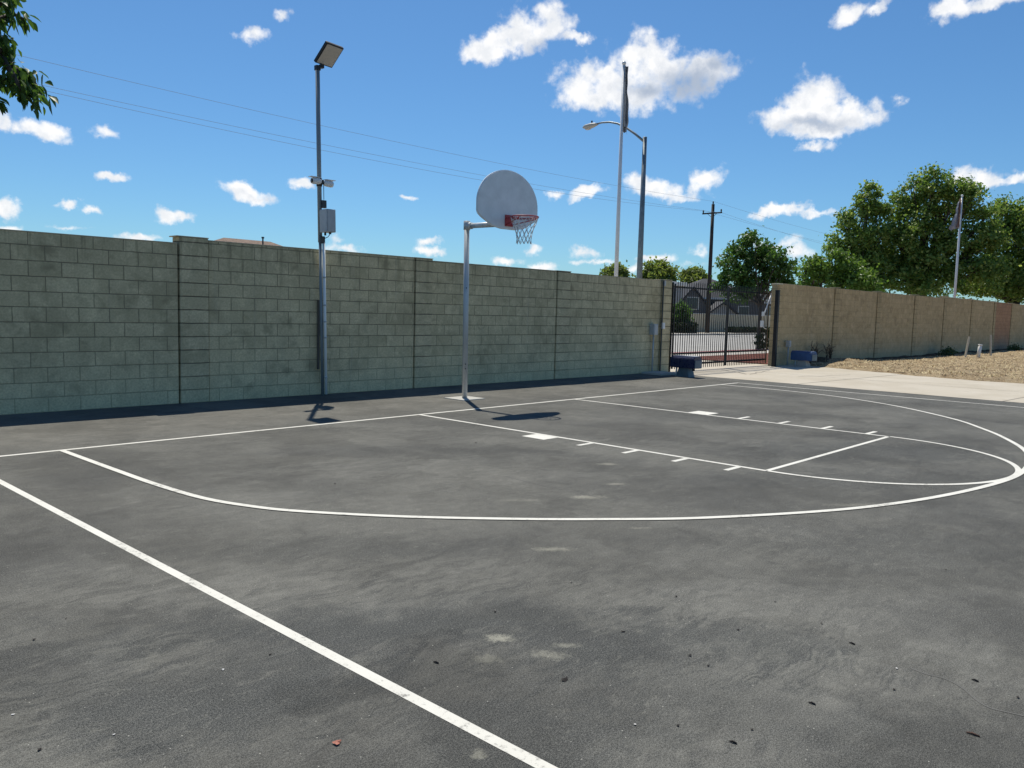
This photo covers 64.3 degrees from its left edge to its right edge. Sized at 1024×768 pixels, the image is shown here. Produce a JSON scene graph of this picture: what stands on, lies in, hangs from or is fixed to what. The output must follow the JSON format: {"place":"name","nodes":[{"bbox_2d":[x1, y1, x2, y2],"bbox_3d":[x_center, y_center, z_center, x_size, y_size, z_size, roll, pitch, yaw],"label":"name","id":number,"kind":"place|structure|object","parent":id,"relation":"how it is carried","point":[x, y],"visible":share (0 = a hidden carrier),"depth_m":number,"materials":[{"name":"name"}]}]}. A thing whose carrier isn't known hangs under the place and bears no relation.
{"place":"outdoors","nodes":[
{"label":"outdoors","id":0,"kind":"place"},
{"bbox_2d":[0,374,1023,767],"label":"court pavement","id":1,"kind":"structure","parent":0,"point":[764,620],"depth_m":4.67,"materials":[{"name":"grey asphalt"}]},
{"bbox_2d":[0,479,557,767],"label":"sideline marking","id":2,"kind":"object","parent":1,"relation":"on","point":[487,736],"depth_m":3.63,"materials":[{"name":"paint"}]},
{"bbox_2d":[308,41,343,394],"bbox_3d":[-3.157,-2.686,13.710,0.357,5.897,0.559,5,6,37],"label":"floodlight pole","id":3,"kind":"object","parent":1,"relation":"on","point":[328,54],"visible":0.97,"depth_m":13.65,"materials":[{"name":"metal"}]},
{"bbox_2d":[0,383,732,456],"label":"baseline marking","id":4,"kind":"object","parent":1,"relation":"on","point":[325,423],"visible":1,"depth_m":10.46,"materials":[{"name":"paint"}]},
{"bbox_2d":[445,396,484,400],"bbox_3d":[-0.821,0.296,14.093,0.480,0.112,0.530,6,7,42],"label":"post pad","id":5,"kind":"object","parent":1,"relation":"on","point":[460,398],"visible":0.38,"depth_m":14.01,"materials":[{"name":"concrete"}]},
{"bbox_2d":[462,170,538,397],"bbox_3d":[-0.193,-1.581,13.528,1.258,3.886,0.990,1,5,-4],"label":"basketball hoop","id":6,"kind":"object","parent":5,"relation":"on","point":[506,199],"visible":1,"depth_m":13.47,"materials":[{"name":"metal"}]},
{"bbox_2d":[59,385,1023,519],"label":"three point marking","id":7,"kind":"object","parent":1,"relation":"on","point":[1019,473],"visible":1,"depth_m":6.47,"materials":[{"name":"paint"}]},
{"bbox_2d":[525,434,557,439],"bbox_3d":[0.345,0.649,10.041,0.360,0.001,0.280,6,7,42],"label":"lane block marking","id":8,"kind":"object","parent":1,"relation":"on","point":[539,436],"visible":1,"depth_m":10.04,"materials":[{"name":"paint"}]},
{"bbox_2d":[418,414,766,470],"bbox_3d":[0.604,0.657,10.012,5.340,0.001,0.057,6,7,42],"label":"lane marking","id":9,"kind":"object","parent":1,"relation":"on","point":[602,444],"visible":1,"depth_m":9.56,"materials":[{"name":"paint"}]},
{"bbox_2d":[641,371,675,375],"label":"opener slab","id":10,"kind":"structure","parent":1,"relation":"on","point":[661,373],"depth_m":20.86,"materials":[{"name":"concrete"}]},
{"bbox_2d":[689,411,716,414],"bbox_3d":[3.030,0.458,12.931,0.360,0.001,0.360,6,7,42],"label":"lane block marking","id":11,"kind":"object","parent":1,"relation":"on","point":[703,412],"visible":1,"depth_m":12.94,"materials":[{"name":"paint"}]},
{"bbox_2d":[576,399,887,436],"bbox_3d":[3.052,0.482,12.647,5.340,0.001,0.057,6,7,42],"label":"lane marking","id":12,"kind":"object","parent":1,"relation":"on","point":[737,418],"visible":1,"depth_m":12.31,"materials":[{"name":"paint"}]},
{"bbox_2d":[767,437,887,470],"bbox_3d":[3.785,0.787,9.526,0.052,0.001,3.550,6,7,42],"label":"free throw marking","id":13,"kind":"object","parent":1,"relation":"on","point":[781,466],"visible":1,"depth_m":9.28,"materials":[{"name":"paint"}]},
{"bbox_2d":[746,383,1023,407],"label":"sideline marking","id":14,"kind":"object","parent":1,"relation":"on","point":[886,395],"visible":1,"depth_m":16.57,"materials":[{"name":"paint"}]},
{"bbox_2d":[769,436,1020,484],"bbox_3d":[4.469,0.859,8.895,1.829,0.001,3.657,6,7,42],"label":"free throw circle marking","id":15,"kind":"object","parent":1,"relation":"on","point":[1016,467],"visible":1,"depth_m":7.99,"materials":[{"name":"paint"}]},
{"bbox_2d":[911,668,1023,715],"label":"pavement crack","id":16,"kind":"object","parent":1,"relation":"on","point":[968,693],"visible":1,"depth_m":3.40,"materials":[{"name":"black asphalt"}]},
{"bbox_2d":[0,0,1023,304],"label":"sky","id":17,"kind":"structure","parent":0,"point":[778,110],"materials":[{"name":"blue"}]},
{"bbox_2d":[672,281,686,303],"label":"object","id":18,"kind":"structure","parent":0,"point":[679,293],"depth_m":84.03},
{"bbox_2d":[670,355,701,376],"bbox_3d":[4.346,-0.428,20.333,0.340,0.556,0.745,-3,7,-41],"label":"gate operator","id":19,"kind":"object","parent":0,"point":[686,366],"visible":0.91,"depth_m":20.20,"materials":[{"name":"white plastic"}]},
{"bbox_2d":[671,335,767,351],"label":"road","id":20,"kind":"structure","parent":0,"point":[716,338],"depth_m":49.11,"materials":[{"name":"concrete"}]},
{"bbox_2d":[682,350,767,355],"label":"sidewalk","id":21,"kind":"structure","parent":0,"point":[707,354],"depth_m":32.56,"materials":[{"name":"concrete"}]},
{"bbox_2d":[691,313,769,331],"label":"perimeter wall","id":22,"kind":"structure","parent":0,"point":[718,318],"depth_m":77.54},
{"bbox_2d":[700,353,767,363],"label":"mulch bed","id":23,"kind":"object","parent":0,"point":[719,358],"visible":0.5,"depth_m":29.49,"materials":[{"name":"brown wood"}]},
{"bbox_2d":[949,195,963,297],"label":"flagpole","id":24,"kind":"object","parent":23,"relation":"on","point":[956,222],"visible":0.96,"depth_m":48.34,"materials":[{"name":"silver metal"}]},
{"bbox_2d":[950,191,1023,303],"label":"shade tree","id":25,"kind":"object","parent":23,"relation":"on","point":[1013,290],"visible":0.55,"depth_m":56.86,"materials":[{"name":"green plant"}]},
{"bbox_2d":[670,359,1023,402],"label":"driveway","id":26,"kind":"structure","parent":0,"point":[957,389],"depth_m":20.51,"materials":[{"name":"concrete"}]},
{"bbox_2d":[583,121,646,277],"bbox_3d":[3.681,-5.397,30.421,2.940,8.930,0.260,6,7,42],"label":"street lamp","id":27,"kind":"object","parent":26,"relation":"on","point":[589,126],"visible":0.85,"depth_m":29.39,"materials":[{"name":"metal"}]},
{"bbox_2d":[614,61,628,276],"bbox_3d":[3.336,-5.116,25.035,0.277,9.327,0.144,2,5,3],"label":"flagpole","id":28,"kind":"object","parent":26,"relation":"on","point":[624,120],"visible":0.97,"depth_m":24.81,"materials":[{"name":"silver metal"}]},
{"bbox_2d":[668,282,673,371],"bbox_3d":[4.263,-1.472,21.825,0.040,2.500,0.036,6,7,42],"label":"gate post","id":29,"kind":"object","parent":26,"relation":"on","point":[671,325],"visible":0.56,"depth_m":21.80,"materials":[{"name":"black metal"}]},
{"bbox_2d":[671,281,728,368],"bbox_3d":[5.315,-1.655,22.875,0.058,2.390,2.935,6,7,42],"label":"gate leaf","id":30,"kind":"object","parent":29,"relation":"attached to","point":[701,352],"visible":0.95,"depth_m":22.83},
{"bbox_2d":[771,290,780,366],"bbox_3d":[8.182,-1.672,25.284,0.124,2.480,0.124,6,7,42],"label":"gate post","id":31,"kind":"object","parent":26,"relation":"on","point":[775,327],"visible":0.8,"depth_m":25.24,"materials":[{"name":"black metal"}]},
{"bbox_2d":[786,341,790,364],"bbox_3d":[8.861,-0.990,26.147,0.128,0.800,0.140,6,7,42],"label":"electrical box","id":32,"kind":"object","parent":26,"relation":"on","point":[788,344],"visible":1,"depth_m":26.10,"materials":[{"name":"metal"}]},
{"bbox_2d":[810,349,1023,383],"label":"dirt ground","id":33,"kind":"structure","parent":0,"point":[1004,378],"depth_m":26.24,"materials":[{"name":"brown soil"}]},
{"bbox_2d":[791,350,816,366],"bbox_3d":[9.214,-0.769,25.723,0.340,0.556,0.745,-3,7,-39],"label":"gate operator","id":34,"kind":"object","parent":33,"relation":"on","point":[804,358],"visible":0.83,"depth_m":25.59,"materials":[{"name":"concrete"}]},
{"bbox_2d":[810,348,1023,363],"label":"soil strip","id":35,"kind":"object","parent":33,"relation":"on","point":[823,359],"visible":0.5,"depth_m":34.30,"materials":[{"name":"brown soil"}]},
{"bbox_2d":[810,341,821,358],"bbox_3d":[10.233,-1.098,27.391,0.372,0.733,1.030,6,7,42],"label":"dead weed","id":36,"kind":"object","parent":35,"relation":"on","point":[815,350],"visible":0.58,"depth_m":27.34,"materials":[{"name":"brown plant"}]},
{"bbox_2d":[821,339,834,357],"bbox_3d":[10.970,-1.171,28.232,0.358,0.795,0.911,6,7,42],"label":"dead weed","id":37,"kind":"object","parent":35,"relation":"on","point":[829,351],"visible":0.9,"depth_m":28.19,"materials":[{"name":"brown plant"}]},
{"bbox_2d":[937,346,957,355],"bbox_3d":[19.980,-1.455,37.309,0.894,0.676,1.781,6,7,42],"label":"weed","id":38,"kind":"object","parent":33,"relation":"on","point":[949,351],"visible":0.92,"depth_m":37.01,"materials":[{"name":"green plant"}]},
{"bbox_2d":[964,336,969,356],"bbox_3d":[19.917,-1.574,35.669,0.198,1.024,0.088,4,6,29],"label":"wooden stake","id":39,"kind":"object","parent":33,"relation":"on","point":[966,350],"visible":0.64,"depth_m":35.64,"materials":[{"name":"brown wood"}]},
{"bbox_2d":[976,344,982,357],"bbox_3d":[20.674,-1.423,36.040,0.216,0.681,0.184,6,7,42],"label":"standpipe","id":40,"kind":"object","parent":33,"relation":"on","point":[979,350],"visible":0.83,"depth_m":35.99,"materials":[{"name":"white plastic"}]},
{"bbox_2d":[990,335,991,355],"bbox_3d":[22.322,-1.752,37.987,0.123,1.068,0.102,1,5,-2],"label":"wooden stake","id":41,"kind":"object","parent":33,"relation":"on","point":[990,345],"visible":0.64,"depth_m":37.95,"materials":[{"name":"brown wood"}]},
{"bbox_2d":[1006,342,1021,350],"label":"weed","id":42,"kind":"object","parent":33,"relation":"on","point":[1015,347],"visible":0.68,"depth_m":46.58,"materials":[{"name":"green plant"}]},
{"label":"ground","id":43,"kind":"structure","parent":0,"visible":0},
{"bbox_2d":[0,0,58,119],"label":"shade tree","id":44,"kind":"object","parent":43,"relation":"on","point":[20,82],"visible":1,"depth_m":4.12,"materials":[{"name":"green plant"}]},
{"bbox_2d":[214,237,280,245],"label":"house","id":45,"kind":"structure","parent":43,"relation":"on","point":[262,242],"depth_m":63.73,"materials":[{"name":"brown tile"}]},
{"bbox_2d":[0,229,672,414],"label":"block wall","id":46,"kind":"structure","parent":43,"relation":"on","point":[92,322],"depth_m":13.39,"materials":[{"name":"concrete"}]},
{"bbox_2d":[317,300,319,368],"bbox_3d":[-3.328,-0.847,14.010,0.028,1.190,0.036,6,7,42],"label":"steel channel","id":47,"kind":"object","parent":46,"relation":"attached to","point":[318,334],"visible":1,"depth_m":14.00,"materials":[{"name":"grey metal"}]},
{"bbox_2d":[649,324,657,370],"bbox_3d":[3.673,-0.919,21.214,0.148,1.280,0.190,6,7,42],"label":"electrical box","id":48,"kind":"object","parent":46,"relation":"attached to","point":[653,330],"visible":0.95,"depth_m":21.14,"materials":[{"name":"metal"}]},
{"bbox_2d":[659,280,665,370],"bbox_3d":[3.977,-1.504,21.433,0.072,2.420,0.130,6,7,42],"label":"conduit run","id":49,"kind":"object","parent":46,"relation":"attached to","point":[662,323],"visible":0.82,"depth_m":21.40,"materials":[{"name":"metal"}]},
{"bbox_2d":[599,259,632,277],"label":"tree","id":50,"kind":"object","parent":43,"relation":"on","point":[623,271],"visible":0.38,"depth_m":107.29,"materials":[{"name":"green plant"}]},
{"bbox_2d":[633,256,680,281],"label":"tree","id":51,"kind":"object","parent":43,"relation":"on","point":[660,269],"visible":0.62,"depth_m":101.42,"materials":[{"name":"green plant"}]},
{"bbox_2d":[672,298,693,321],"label":"shrub","id":52,"kind":"object","parent":43,"relation":"on","point":[685,313],"visible":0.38,"depth_m":68.13,"materials":[{"name":"green plant"}]},
{"bbox_2d":[677,263,707,283],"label":"tree","id":53,"kind":"object","parent":43,"relation":"on","point":[692,274],"visible":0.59,"depth_m":110.42,"materials":[{"name":"green plant"}]},
{"bbox_2d":[674,333,764,334],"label":"kerb","id":54,"kind":"structure","parent":43,"relation":"on","point":[720,334],"depth_m":68.76,"materials":[{"name":"concrete"}]},
{"bbox_2d":[673,349,768,352],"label":"kerb","id":55,"kind":"structure","parent":43,"relation":"on","point":[723,350],"depth_m":34.26,"materials":[{"name":"red paint"}]},
{"bbox_2d":[683,279,767,315],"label":"house","id":56,"kind":"structure","parent":43,"relation":"on","point":[703,282],"depth_m":92.02,"materials":[{"name":"grey"}]},
{"bbox_2d":[687,297,698,309],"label":"window","id":57,"kind":"structure","parent":56,"relation":"in","point":[688,298],"depth_m":89.73,"materials":[{"name":"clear glass"}]},
{"bbox_2d":[738,306,748,314],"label":"window","id":58,"kind":"structure","parent":56,"relation":"in","point":[738,306],"depth_m":93.20,"materials":[{"name":"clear glass"}]},
{"bbox_2d":[708,225,801,348],"bbox_3d":[11.920,-4.589,40.071,4.469,6.208,2.528,2,5,11],"label":"street tree","id":59,"kind":"object","parent":43,"relation":"on","point":[776,270],"visible":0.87,"depth_m":39.65,"materials":[{"name":"green plant"}]},
{"bbox_2d":[751,332,768,348],"bbox_3d":[12.053,-2.013,39.109,1.123,1.029,0.947,6,7,42],"label":"shrub","id":60,"kind":"object","parent":43,"relation":"on","point":[762,341],"visible":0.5,"depth_m":38.99,"materials":[{"name":"green plant"}]},
{"bbox_2d":[760,293,771,314],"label":"house","id":61,"kind":"structure","parent":43,"relation":"on","point":[769,305],"depth_m":108.34,"materials":[{"name":"grey"}]},
{"bbox_2d":[793,244,888,292],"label":"young tree","id":62,"kind":"object","parent":43,"relation":"on","point":[842,273],"visible":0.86,"depth_m":52.19,"materials":[{"name":"green plant"}]},
{"bbox_2d":[818,179,905,289],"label":"shade tree","id":63,"kind":"object","parent":43,"relation":"on","point":[865,239],"visible":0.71,"depth_m":56.62,"materials":[{"name":"green plant"}]},
{"bbox_2d":[768,283,1023,365],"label":"block wall","id":64,"kind":"structure","parent":43,"relation":"on","point":[848,323],"depth_m":32.74,"materials":[{"name":"concrete"}]},
{"bbox_2d":[725,285,769,365],"bbox_3d":[7.242,-1.792,24.950,0.058,2.390,2.665,6,7,42],"label":"gate leaf","id":65,"kind":"object","parent":64,"relation":"attached to","point":[750,350],"visible":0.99,"depth_m":24.84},
{"bbox_2d":[760,296,770,328],"bbox_3d":[7.898,-2.230,25.403,0.378,1.058,0.102,-2,6,-33],"label":"gate latch","id":66,"kind":"object","parent":65,"relation":"attached to","point":[762,322],"visible":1,"depth_m":25.35,"materials":[{"name":"metal"}]},
{"bbox_2d":[878,161,1023,297],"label":"shade tree","id":67,"kind":"object","parent":43,"relation":"on","point":[922,270],"visible":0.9,"depth_m":55.19,"materials":[{"name":"green plant"}]},
{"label":"sidewalk","id":68,"kind":"structure","parent":0,"visible":0},
{"bbox_2d":[672,321,697,332],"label":"hedge","id":69,"kind":"object","parent":68,"relation":"on","point":[689,326],"visible":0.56,"depth_m":67.22,"materials":[{"name":"green plant"}]},
{"bbox_2d":[702,201,721,332],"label":"utility pole","id":70,"kind":"object","parent":68,"relation":"on","point":[712,213],"visible":0.91,"depth_m":69.96,"materials":[{"name":"brown wood"}]},
{"bbox_2d":[19,55,824,233],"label":"power line","id":71,"kind":"object","parent":70,"relation":"attached to","point":[357,133],"visible":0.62,"depth_m":41.60,"materials":[{"name":"black metal"}]},
{"bbox_2d":[38,84,824,242],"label":"power line","id":72,"kind":"object","parent":70,"relation":"attached to","point":[348,149],"visible":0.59,"depth_m":41.61,"materials":[{"name":"black metal"}]},
{"bbox_2d":[48,91,825,244],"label":"power line","id":73,"kind":"object","parent":70,"relation":"attached to","point":[364,158],"visible":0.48,"depth_m":40.66,"materials":[{"name":"black"}]},
{"bbox_2d":[724,326,769,332],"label":"hedge","id":74,"kind":"object","parent":68,"relation":"on","point":[747,329],"visible":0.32,"depth_m":74.35,"materials":[{"name":"green plant"}]}
]}

